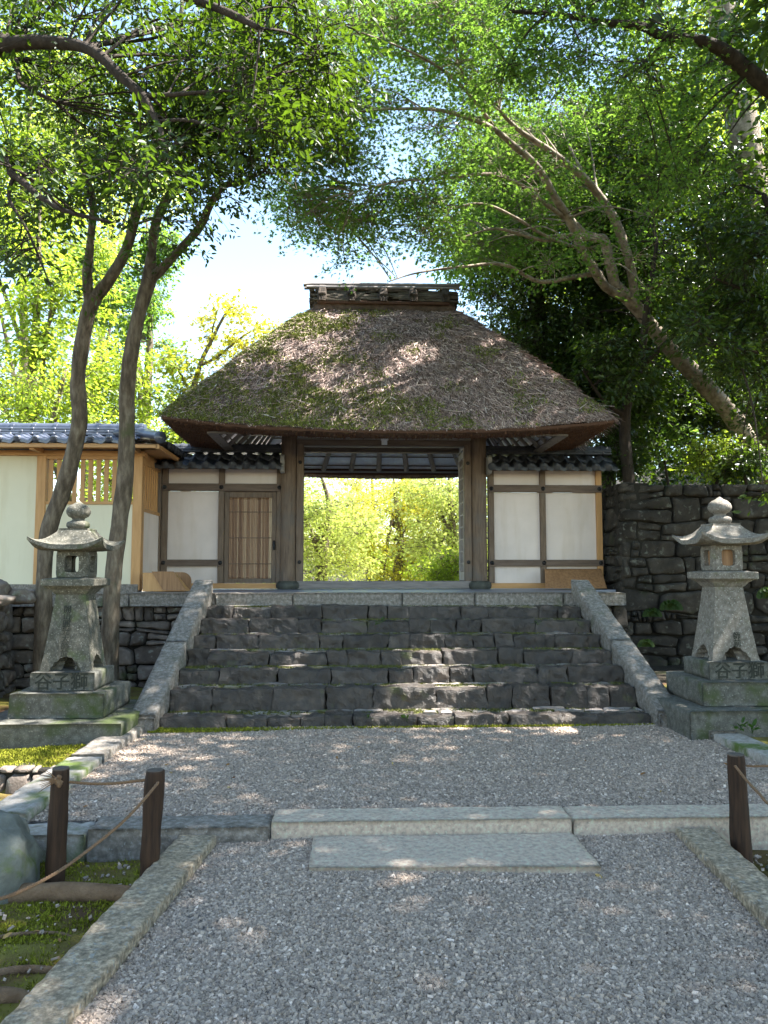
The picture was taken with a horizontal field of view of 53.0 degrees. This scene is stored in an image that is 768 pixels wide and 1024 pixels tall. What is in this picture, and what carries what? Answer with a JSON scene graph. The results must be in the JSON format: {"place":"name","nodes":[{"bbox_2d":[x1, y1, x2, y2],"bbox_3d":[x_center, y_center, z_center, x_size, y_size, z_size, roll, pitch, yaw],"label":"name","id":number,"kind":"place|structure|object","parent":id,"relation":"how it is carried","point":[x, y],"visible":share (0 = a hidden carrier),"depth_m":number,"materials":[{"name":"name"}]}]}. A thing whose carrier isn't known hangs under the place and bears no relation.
{"place":"outdoors","nodes":[
{"label":"outdoors","id":0,"kind":"place"},
{"bbox_2d":[0,0,767,556],"label":"sky","id":1,"kind":"structure","parent":0,"point":[272,283],"materials":[{"name":"white"}]},
{"bbox_2d":[16,449,756,726],"bbox_3d":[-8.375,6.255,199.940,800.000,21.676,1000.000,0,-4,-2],"label":"ground","id":2,"kind":"structure","parent":0,"point":[660,672],"depth_m":20.27,"materials":[{"name":"green plant"}]},
{"bbox_2d":[0,604,16,697],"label":"stone wall","id":3,"kind":"structure","parent":2,"relation":"on","point":[7,660],"depth_m":8.90,"materials":[{"name":"grey stone"}]},
{"bbox_2d":[0,579,11,594],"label":"rock","id":4,"kind":"object","parent":3,"relation":"on","point":[5,588],"visible":0.7,"depth_m":8.35,"materials":[{"name":"stone"}]},
{"bbox_2d":[0,595,16,605],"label":"rock","id":5,"kind":"object","parent":3,"relation":"on","point":[5,600],"visible":1,"depth_m":7.96,"materials":[{"name":"stone"}]},
{"bbox_2d":[8,588,35,604],"bbox_3d":[-4.097,0.953,8.701,0.402,0.188,0.532,0,-4,-2],"label":"rock","id":6,"kind":"object","parent":3,"relation":"on","point":[24,596],"visible":0.75,"depth_m":8.51,"materials":[{"name":"stone"}]},
{"bbox_2d":[0,762,59,793],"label":"stone wall","id":7,"kind":"structure","parent":2,"relation":"on","point":[13,778],"depth_m":5.41,"materials":[{"name":"grey stone"}]},
{"bbox_2d":[0,757,101,823],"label":"kerb stone","id":8,"kind":"object","parent":2,"relation":"on","point":[29,801],"visible":0.38,"depth_m":4.69,"materials":[{"name":"stone"}]},
{"bbox_2d":[28,821,95,862],"bbox_3d":[-1.816,1.815,4.154,0.462,0.217,0.222,0,-4,-2],"label":"kerb stone","id":9,"kind":"object","parent":2,"relation":"on","point":[77,834],"visible":0.23,"depth_m":4.07,"materials":[{"name":"stone"}]},
{"bbox_2d":[0,5,141,422],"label":"garden tree","id":10,"kind":"object","parent":2,"relation":"on","point":[28,135],"visible":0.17,"depth_m":20.98,"materials":[{"name":"green plant"}]},
{"bbox_2d":[0,687,142,1022],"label":"moss bed","id":11,"kind":"object","parent":2,"relation":"on","point":[74,940],"visible":0.06,"depth_m":3.40,"materials":[{"name":"green plant"}]},
{"bbox_2d":[0,986,29,1003],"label":"tree root","id":12,"kind":"object","parent":11,"relation":"on","point":[9,994],"visible":0.3,"depth_m":2.75,"materials":[{"name":"brown plant"}]},
{"bbox_2d":[0,810,42,904],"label":"boulder","id":13,"kind":"object","parent":11,"relation":"on","point":[21,852],"visible":0.64,"depth_m":3.65,"materials":[{"name":"stone"}]},
{"bbox_2d":[0,965,53,975],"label":"tree root","id":14,"kind":"object","parent":11,"relation":"on","point":[17,969],"visible":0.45,"depth_m":2.94,"materials":[{"name":"brown plant"}]},
{"bbox_2d":[0,931,71,938],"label":"tree root","id":15,"kind":"object","parent":11,"relation":"on","point":[15,934],"visible":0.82,"depth_m":3.26,"materials":[{"name":"brown plant"}]},
{"bbox_2d":[45,766,69,882],"bbox_3d":[-1.616,1.560,3.805,0.100,0.580,0.097,0,-4,-2],"label":"rope post","id":16,"kind":"object","parent":11,"relation":"on","point":[56,846],"visible":0.85,"depth_m":3.77,"materials":[{"name":"brown wood"}]},
{"bbox_2d":[40,769,62,790],"bbox_3d":[-1.641,1.319,3.785,0.123,0.117,0.063,0,-4,-2],"label":"rope knot","id":17,"kind":"object","parent":16,"relation":"attached to","point":[57,781],"visible":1,"depth_m":3.78,"materials":[{"name":"beige fabric"}]},
{"bbox_2d":[8,881,130,902],"bbox_3d":[-1.726,1.828,3.589,1.475,0.160,0.165,0,-4,-5],"label":"tree root","id":18,"kind":"object","parent":11,"relation":"on","point":[69,891],"visible":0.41,"depth_m":3.60,"materials":[{"name":"plant"}]},
{"bbox_2d":[0,501,139,748],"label":"stone lantern","id":19,"kind":"object","parent":11,"relation":"on","point":[61,700],"visible":0.93,"depth_m":6.60,"materials":[{"name":"grey stone"}]},
{"bbox_2d":[11,2,261,671],"bbox_3d":[-2.578,-1.941,8.306,3.021,7.896,2.031,-3,-5,30],"label":"broadleaf tree","id":20,"kind":"object","parent":11,"relation":"on","point":[93,297],"visible":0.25,"depth_m":8.63,"materials":[{"name":"green plant"}]},
{"bbox_2d":[139,768,164,877],"bbox_3d":[-1.138,1.558,3.767,0.117,0.581,0.097,0,-4,-2],"label":"rope post","id":21,"kind":"object","parent":11,"relation":"on","point":[152,813],"visible":0.84,"depth_m":3.73,"materials":[{"name":"brown wood"}]},
{"bbox_2d":[0,781,158,900],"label":"rope","id":22,"kind":"object","parent":21,"relation":"attached to","point":[56,872],"visible":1,"depth_m":3.25,"materials":[{"name":"brown fabric"}]},
{"bbox_2d":[69,779,144,784],"bbox_3d":[-1.354,1.331,3.804,0.416,0.043,0.024,0,-4,4],"label":"rope","id":23,"kind":"object","parent":21,"relation":"hanging from","point":[106,783],"visible":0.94,"depth_m":3.80,"materials":[{"name":"brown fabric"}]},
{"bbox_2d":[101,2,375,680],"bbox_3d":[-1.604,-1.942,7.814,3.014,7.701,2.463,0,-4,-2],"label":"broadleaf tree","id":24,"kind":"object","parent":11,"relation":"on","point":[110,623],"visible":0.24,"depth_m":8.57,"materials":[{"name":"green plant"}]},
{"bbox_2d":[2,728,726,976],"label":"fallen leaves","id":25,"kind":"object","parent":11,"relation":"on","point":[59,939],"visible":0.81,"depth_m":3.69,"materials":[{"name":"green plant"}]},
{"bbox_2d":[0,723,766,1018],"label":"moss","id":26,"kind":"object","parent":11,"relation":"on","point":[17,754],"visible":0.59,"depth_m":3.90,"materials":[{"name":"green plant"}]},
{"bbox_2d":[0,854,767,991],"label":"scattered gravel","id":27,"kind":"structure","parent":11,"relation":"on","point":[120,866],"depth_m":3.42,"materials":[{"name":"grey gravel"}]},
{"bbox_2d":[0,332,173,501],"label":"garden tree","id":28,"kind":"object","parent":2,"relation":"on","point":[54,417],"visible":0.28,"depth_m":14.87,"materials":[{"name":"green plant"}]},
{"bbox_2d":[3,606,181,688],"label":"stone wall","id":29,"kind":"structure","parent":2,"relation":"on","point":[144,632],"depth_m":9.36,"materials":[{"name":"grey stone"}]},
{"bbox_2d":[0,83,191,500],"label":"garden tree","id":30,"kind":"object","parent":2,"relation":"on","point":[118,217],"visible":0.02,"depth_m":24.20,"materials":[{"name":"green plant"}]},
{"bbox_2d":[71,725,143,762],"bbox_3d":[-2.175,1.926,6.144,0.252,0.261,1.150,0,-4,-2],"label":"kerb stone","id":31,"kind":"object","parent":2,"relation":"on","point":[105,748],"visible":0.39,"depth_m":5.90,"materials":[{"name":"stone"}]},
{"bbox_2d":[0,835,215,1023],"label":"kerb stone","id":32,"kind":"object","parent":2,"relation":"on","point":[74,981],"visible":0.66,"depth_m":2.93,"materials":[{"name":"stone"}]},
{"bbox_2d":[59,332,204,498],"bbox_3d":[-5.526,-0.949,16.711,4.140,5.630,3.131,0,-4,-2],"label":"garden tree","id":33,"kind":"object","parent":2,"relation":"on","point":[171,434],"visible":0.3,"depth_m":16.48,"materials":[{"name":"green plant"}]},
{"bbox_2d":[87,814,272,861],"bbox_3d":[-1.101,1.800,4.210,0.973,0.219,0.232,0,-4,-2],"label":"kerb stone","id":34,"kind":"object","parent":2,"relation":"on","point":[122,842],"visible":0.5,"depth_m":4.12,"materials":[{"name":"stone"}]},
{"bbox_2d":[0,0,392,291],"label":"spreading tree","id":35,"kind":"object","parent":2,"relation":"on","point":[244,20],"visible":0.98,"depth_m":6.45,"materials":[{"name":"green plant"}]},
{"bbox_2d":[12,588,625,612],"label":"stone platform","id":36,"kind":"structure","parent":2,"relation":"on","point":[401,597],"depth_m":9.48,"materials":[{"name":"stone"}]},
{"bbox_2d":[0,422,187,592],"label":"building","id":37,"kind":"structure","parent":36,"relation":"on","point":[30,453],"depth_m":10.88,"materials":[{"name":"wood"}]},
{"bbox_2d":[143,571,189,590],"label":"wooden ramp","id":38,"kind":"structure","parent":36,"relation":"on","point":[162,581],"depth_m":10.41,"materials":[{"name":"brown wood"}]},
{"bbox_2d":[174,572,191,589],"bbox_3d":[-2.908,0.995,11.064,0.269,0.258,0.040,0,-4,-2],"label":"rounded board","id":39,"kind":"object","parent":36,"relation":"on","point":[185,578],"visible":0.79,"depth_m":11.05,"materials":[{"name":"brown wood"}]},
{"bbox_2d":[155,443,284,588],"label":"plaster wall","id":40,"kind":"structure","parent":36,"relation":"on","point":[221,520],"depth_m":12.15,"materials":[{"name":"white paint"}]},
{"bbox_2d":[224,492,276,582],"bbox_3d":[-2.114,0.401,12.163,0.816,1.437,0.084,0,-4,-2],"label":"door","id":41,"kind":"structure","parent":40,"relation":"in","point":[250,517],"depth_m":12.17,"materials":[{"name":"brown wood"}]},
{"bbox_2d":[158,282,624,588],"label":"thatched gate","id":42,"kind":"structure","parent":36,"relation":"on","point":[391,381],"depth_m":11.53,"materials":[{"name":"wood"}]},
{"bbox_2d":[458,452,463,579],"bbox_3d":[1.289,0.077,12.687,0.035,2.090,0.580,0,-4,-2],"label":"door leaf","id":43,"kind":"structure","parent":42,"relation":"in","point":[460,458],"depth_m":12.81,"materials":[{"name":"brown wood"}]},
{"bbox_2d":[486,445,617,588],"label":"plaster wall","id":44,"kind":"structure","parent":36,"relation":"on","point":[544,510],"depth_m":12.38,"materials":[{"name":"white paint"}]},
{"bbox_2d":[545,569,606,588],"bbox_3d":[2.972,1.041,12.061,0.984,0.307,0.380,0,-4,-2],"label":"leaning board","id":45,"kind":"object","parent":36,"relation":"on","point":[558,578],"visible":0.93,"depth_m":12.07,"materials":[{"name":"brown wood"}]},
{"bbox_2d":[303,478,458,580],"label":"garden tree","id":46,"kind":"object","parent":2,"relation":"on","point":[336,495],"visible":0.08,"depth_m":29.23,"materials":[{"name":"green plant"}]},
{"bbox_2d":[133,579,671,732],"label":"stone steps","id":47,"kind":"structure","parent":2,"relation":"on","point":[582,661],"depth_m":7.74,"materials":[{"name":"stone"}]},
{"bbox_2d":[271,806,571,839],"bbox_3d":[0.207,1.790,4.304,1.650,0.205,0.241,0,-4,-2],"label":"kerb stone","id":48,"kind":"object","parent":2,"relation":"on","point":[313,823],"visible":0.58,"depth_m":4.21,"materials":[{"name":"stone"}]},
{"bbox_2d":[241,0,767,483],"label":"maple tree","id":49,"kind":"object","parent":2,"relation":"on","point":[431,20],"visible":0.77,"depth_m":10.32,"materials":[{"name":"green plant"}]},
{"bbox_2d":[415,82,665,358],"bbox_3d":[2.874,-3.813,14.628,4.959,8.444,4.042,0,-4,-2],"label":"maple tree","id":50,"kind":"object","parent":2,"relation":"on","point":[448,274],"visible":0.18,"depth_m":14.07,"materials":[{"name":"green plant"}]},
{"bbox_2d":[435,22,724,435],"bbox_3d":[3.643,-5.015,14.576,5.515,8.357,4.282,0,-4,-2],"label":"evergreen tree","id":51,"kind":"object","parent":2,"relation":"on","point":[520,331],"visible":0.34,"depth_m":14.16,"materials":[{"name":"green plant"}]},
{"bbox_2d":[444,0,767,231],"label":"maple tree","id":52,"kind":"object","parent":2,"relation":"on","point":[754,76],"visible":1,"depth_m":8.88,"materials":[{"name":"green plant"}]},
{"bbox_2d":[507,46,721,488],"bbox_3d":[4.586,-4.731,16.121,5.318,10.502,3.922,0,-4,-2],"label":"evergreen tree","id":53,"kind":"object","parent":2,"relation":"on","point":[612,481],"depth_m":15.72,"materials":[{"name":"green plant"}]},
{"bbox_2d":[607,605,629,636],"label":"stone wall","id":54,"kind":"structure","parent":2,"relation":"on","point":[619,612],"depth_m":9.68,"materials":[{"name":"grey stone"}]},
{"bbox_2d":[602,482,648,591],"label":"stone wall","id":55,"kind":"structure","parent":2,"relation":"on","point":[612,575],"depth_m":12.02,"materials":[{"name":"grey stone"}]},
{"bbox_2d":[582,411,677,478],"bbox_3d":[4.301,-1.262,13.926,1.880,1.382,1.610,2,-5,-22],"label":"shrub","id":56,"kind":"object","parent":2,"relation":"on","point":[608,439],"visible":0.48,"depth_m":13.78,"materials":[{"name":"green plant"}]},
{"bbox_2d":[601,436,663,487],"bbox_3d":[4.111,-0.827,13.313,1.426,1.092,1.232,0,-4,-2],"label":"shrub","id":57,"kind":"object","parent":2,"relation":"on","point":[638,464],"visible":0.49,"depth_m":13.21,"materials":[{"name":"green plant"}]},
{"bbox_2d":[532,165,750,482],"bbox_3d":[4.797,-3.739,14.042,3.956,6.787,5.841,-2,-5,24],"label":"evergreen tree","id":58,"kind":"object","parent":2,"relation":"on","point":[624,388],"visible":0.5,"depth_m":13.34,"materials":[{"name":"green plant"}]},
{"bbox_2d":[563,804,767,849],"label":"kerb stone","id":59,"kind":"object","parent":2,"relation":"on","point":[614,820],"visible":0.53,"depth_m":4.26,"materials":[{"name":"stone"}]},
{"bbox_2d":[632,403,710,484],"bbox_3d":[5.380,-1.258,14.851,1.871,1.686,1.839,-3,-5,32],"label":"shrub","id":60,"kind":"object","parent":2,"relation":"on","point":[666,436],"visible":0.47,"depth_m":14.73,"materials":[{"name":"green plant"}]},
{"bbox_2d":[581,0,767,169],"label":"shade tree","id":61,"kind":"object","parent":2,"relation":"on","point":[750,91],"visible":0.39,"depth_m":12.01,"materials":[{"name":"green plant"}]},
{"bbox_2d":[597,96,767,485],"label":"evergreen tree","id":62,"kind":"object","parent":2,"relation":"on","point":[687,417],"visible":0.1,"depth_m":15.94,"materials":[{"name":"green plant"}]},
{"bbox_2d":[603,0,767,451],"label":"tall tree","id":63,"kind":"object","parent":2,"relation":"on","point":[743,125],"visible":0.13,"depth_m":15.83,"materials":[{"name":"green plant"}]},
{"bbox_2d":[609,484,767,665],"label":"stone wall","id":64,"kind":"structure","parent":2,"relation":"on","point":[678,510],"depth_m":11.64,"materials":[{"name":"grey stone"}]},
{"bbox_2d":[637,639,654,646],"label":"fern","id":65,"kind":"object","parent":64,"relation":"on","point":[646,643],"visible":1,"depth_m":9.45,"materials":[{"name":"green plant"}]},
{"bbox_2d":[642,608,661,616],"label":"fern","id":66,"kind":"object","parent":64,"relation":"attached to","point":[652,612],"visible":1,"depth_m":11.23,"materials":[{"name":"green plant"}]},
{"bbox_2d":[659,599,682,610],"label":"fern","id":67,"kind":"object","parent":64,"relation":"attached to","point":[673,604],"visible":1,"depth_m":11.19,"materials":[{"name":"green plant"}]},
{"bbox_2d":[756,587,767,598],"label":"fern","id":68,"kind":"object","parent":64,"relation":"on","point":[762,593],"visible":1,"depth_m":9.58,"materials":[{"name":"green plant"}]},
{"bbox_2d":[642,374,740,472],"bbox_3d":[6.268,-1.865,16.082,2.491,2.212,2.444,4,-6,-43],"label":"shrub","id":69,"kind":"object","parent":2,"relation":"on","point":[647,433],"visible":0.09,"depth_m":15.78,"materials":[{"name":"green plant"}]},
{"bbox_2d":[635,142,767,515],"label":"evergreen tree","id":70,"kind":"object","parent":2,"relation":"on","point":[745,241],"visible":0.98,"depth_m":11.12,"materials":[{"name":"green plant"}]},
{"bbox_2d":[645,54,767,250],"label":"woodland tree","id":71,"kind":"object","parent":2,"relation":"on","point":[720,113],"depth_m":22.54,"materials":[{"name":"green plant"}]},
{"bbox_2d":[667,421,759,484],"bbox_3d":[5.521,-0.940,12.986,1.577,1.318,1.340,0,-4,-2],"label":"shrub","id":72,"kind":"object","parent":2,"relation":"on","point":[696,461],"visible":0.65,"depth_m":12.82,"materials":[{"name":"green plant"}]},
{"bbox_2d":[662,683,767,877],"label":"soil bed","id":73,"kind":"object","parent":2,"relation":"on","point":[763,854],"visible":0.01,"depth_m":4.17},
{"bbox_2d":[592,0,767,105],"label":"shade tree","id":74,"kind":"object","parent":73,"relation":"on","point":[754,5],"visible":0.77,"depth_m":9.29,"materials":[{"name":"green plant"}]},
{"bbox_2d":[657,497,767,740],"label":"stone lantern","id":75,"kind":"object","parent":73,"relation":"on","point":[720,682],"visible":0.92,"depth_m":6.87,"materials":[{"name":"grey stone"}]},
{"bbox_2d":[727,752,752,862],"bbox_3d":[1.883,1.579,4.072,0.112,0.585,0.110,0,-4,-2],"label":"rope post","id":76,"kind":"object","parent":73,"relation":"on","point":[740,831],"visible":0.88,"depth_m":4.04,"materials":[{"name":"brown wood"}]},
{"bbox_2d":[734,765,767,804],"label":"rope","id":77,"kind":"object","parent":76,"relation":"attached to","point":[752,786],"visible":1,"depth_m":3.82,"materials":[{"name":"brown fabric"}]},
{"bbox_2d":[746,765,767,766],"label":"rope","id":78,"kind":"object","parent":76,"relation":"attached to","point":[756,765],"visible":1,"depth_m":4.10,"materials":[{"name":"brown fabric"}]},
{"bbox_2d":[733,716,748,730],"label":"seedling","id":79,"kind":"object","parent":73,"relation":"on","point":[742,721],"visible":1,"depth_m":6.28,"materials":[{"name":"green plant"}]},
{"bbox_2d":[741,718,761,733],"bbox_3d":[2.959,1.730,6.182,0.161,0.116,0.166,0,-4,-2],"label":"seedling","id":80,"kind":"object","parent":73,"relation":"on","point":[753,724],"visible":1,"depth_m":6.21,"materials":[{"name":"green plant"}]},
{"bbox_2d":[675,827,767,931],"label":"kerb stone","id":81,"kind":"object","parent":2,"relation":"on","point":[743,880],"visible":0.52,"depth_m":3.65,"materials":[{"name":"stone"}]},
{"bbox_2d":[709,730,736,741],"bbox_3d":[2.787,1.976,6.841,0.243,0.273,1.006,0,-4,-2],"label":"kerb stone","id":82,"kind":"object","parent":2,"relation":"on","point":[711,735],"visible":0.05,"depth_m":6.36,"materials":[{"name":"stone"}]},
{"bbox_2d":[687,373,767,441],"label":"shrub","id":83,"kind":"object","parent":2,"relation":"on","point":[708,428],"visible":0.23,"depth_m":15.26,"materials":[{"name":"green plant"}]},
{"bbox_2d":[703,433,767,484],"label":"shrub","id":84,"kind":"object","parent":2,"relation":"on","point":[738,473],"visible":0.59,"depth_m":12.54,"materials":[{"name":"green plant"}]},
{"bbox_2d":[714,733,767,764],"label":"kerb stone","id":85,"kind":"object","parent":2,"relation":"on","point":[751,748],"visible":0.52,"depth_m":5.95,"materials":[{"name":"stone"}]},
{"bbox_2d":[29,746,753,822],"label":"gravel terrace","id":86,"kind":"structure","parent":0,"point":[231,812],"depth_m":4.35,"materials":[{"name":"grey gravel"}]},
{"bbox_2d":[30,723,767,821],"bbox_3d":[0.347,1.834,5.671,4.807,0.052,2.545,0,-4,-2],"label":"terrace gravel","id":87,"kind":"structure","parent":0,"point":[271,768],"depth_m":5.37,"materials":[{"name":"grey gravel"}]},
{"bbox_2d":[73,831,767,1023],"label":"gravel path","id":88,"kind":"structure","parent":0,"point":[203,928],"depth_m":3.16,"materials":[{"name":"grey gravel"}]},
{"bbox_2d":[309,833,600,873],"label":"step slab","id":89,"kind":"structure","parent":88,"relation":"on","point":[561,853],"depth_m":3.89,"materials":[{"name":"stone"}]},
{"label":"sand garden","id":90,"kind":"structure","parent":0,"visible":0},
{"bbox_2d":[0,184,147,422],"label":"garden tree","id":91,"kind":"object","parent":90,"relation":"on","point":[44,334],"visible":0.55,"depth_m":16.03,"materials":[{"name":"green plant"}]},
{"bbox_2d":[61,212,199,590],"bbox_3d":[-6.311,-2.700,19.008,3.193,9.474,2.686,0,-4,-2],"label":"garden tree","id":92,"kind":"object","parent":90,"relation":"on","point":[150,322],"visible":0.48,"depth_m":19.17,"materials":[{"name":"green plant"}]},
{"bbox_2d":[145,287,282,400],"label":"yellow maple","id":93,"kind":"object","parent":90,"relation":"on","point":[229,343],"visible":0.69,"depth_m":17.00,"materials":[{"name":"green plant"}]},
{"bbox_2d":[303,477,396,580],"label":"garden maple","id":94,"kind":"object","parent":90,"relation":"on","point":[320,546],"visible":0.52,"depth_m":18.62,"materials":[{"name":"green plant"}]},
{"bbox_2d":[325,478,458,580],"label":"garden maple","id":95,"kind":"object","parent":90,"relation":"on","point":[394,574],"visible":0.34,"depth_m":21.84,"materials":[{"name":"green plant"}]},
{"bbox_2d":[358,534,426,580],"bbox_3d":[0.796,1.653,23.916,3.344,2.101,3.145,0,-4,-2],"label":"garden shrub","id":96,"kind":"object","parent":90,"relation":"on","point":[388,554],"visible":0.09,"depth_m":23.44,"materials":[{"name":"green plant"}]},
{"bbox_2d":[399,541,459,580],"bbox_3d":[1.382,1.344,17.441,1.766,1.324,1.824,2,-5,-25],"label":"garden shrub","id":97,"kind":"object","parent":90,"relation":"on","point":[444,567],"visible":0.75,"depth_m":17.15,"materials":[{"name":"green plant"}]},
{"bbox_2d":[379,478,487,579],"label":"garden maple","id":98,"kind":"object","parent":90,"relation":"on","point":[448,508],"visible":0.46,"depth_m":19.85,"materials":[{"name":"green plant"}]}
]}

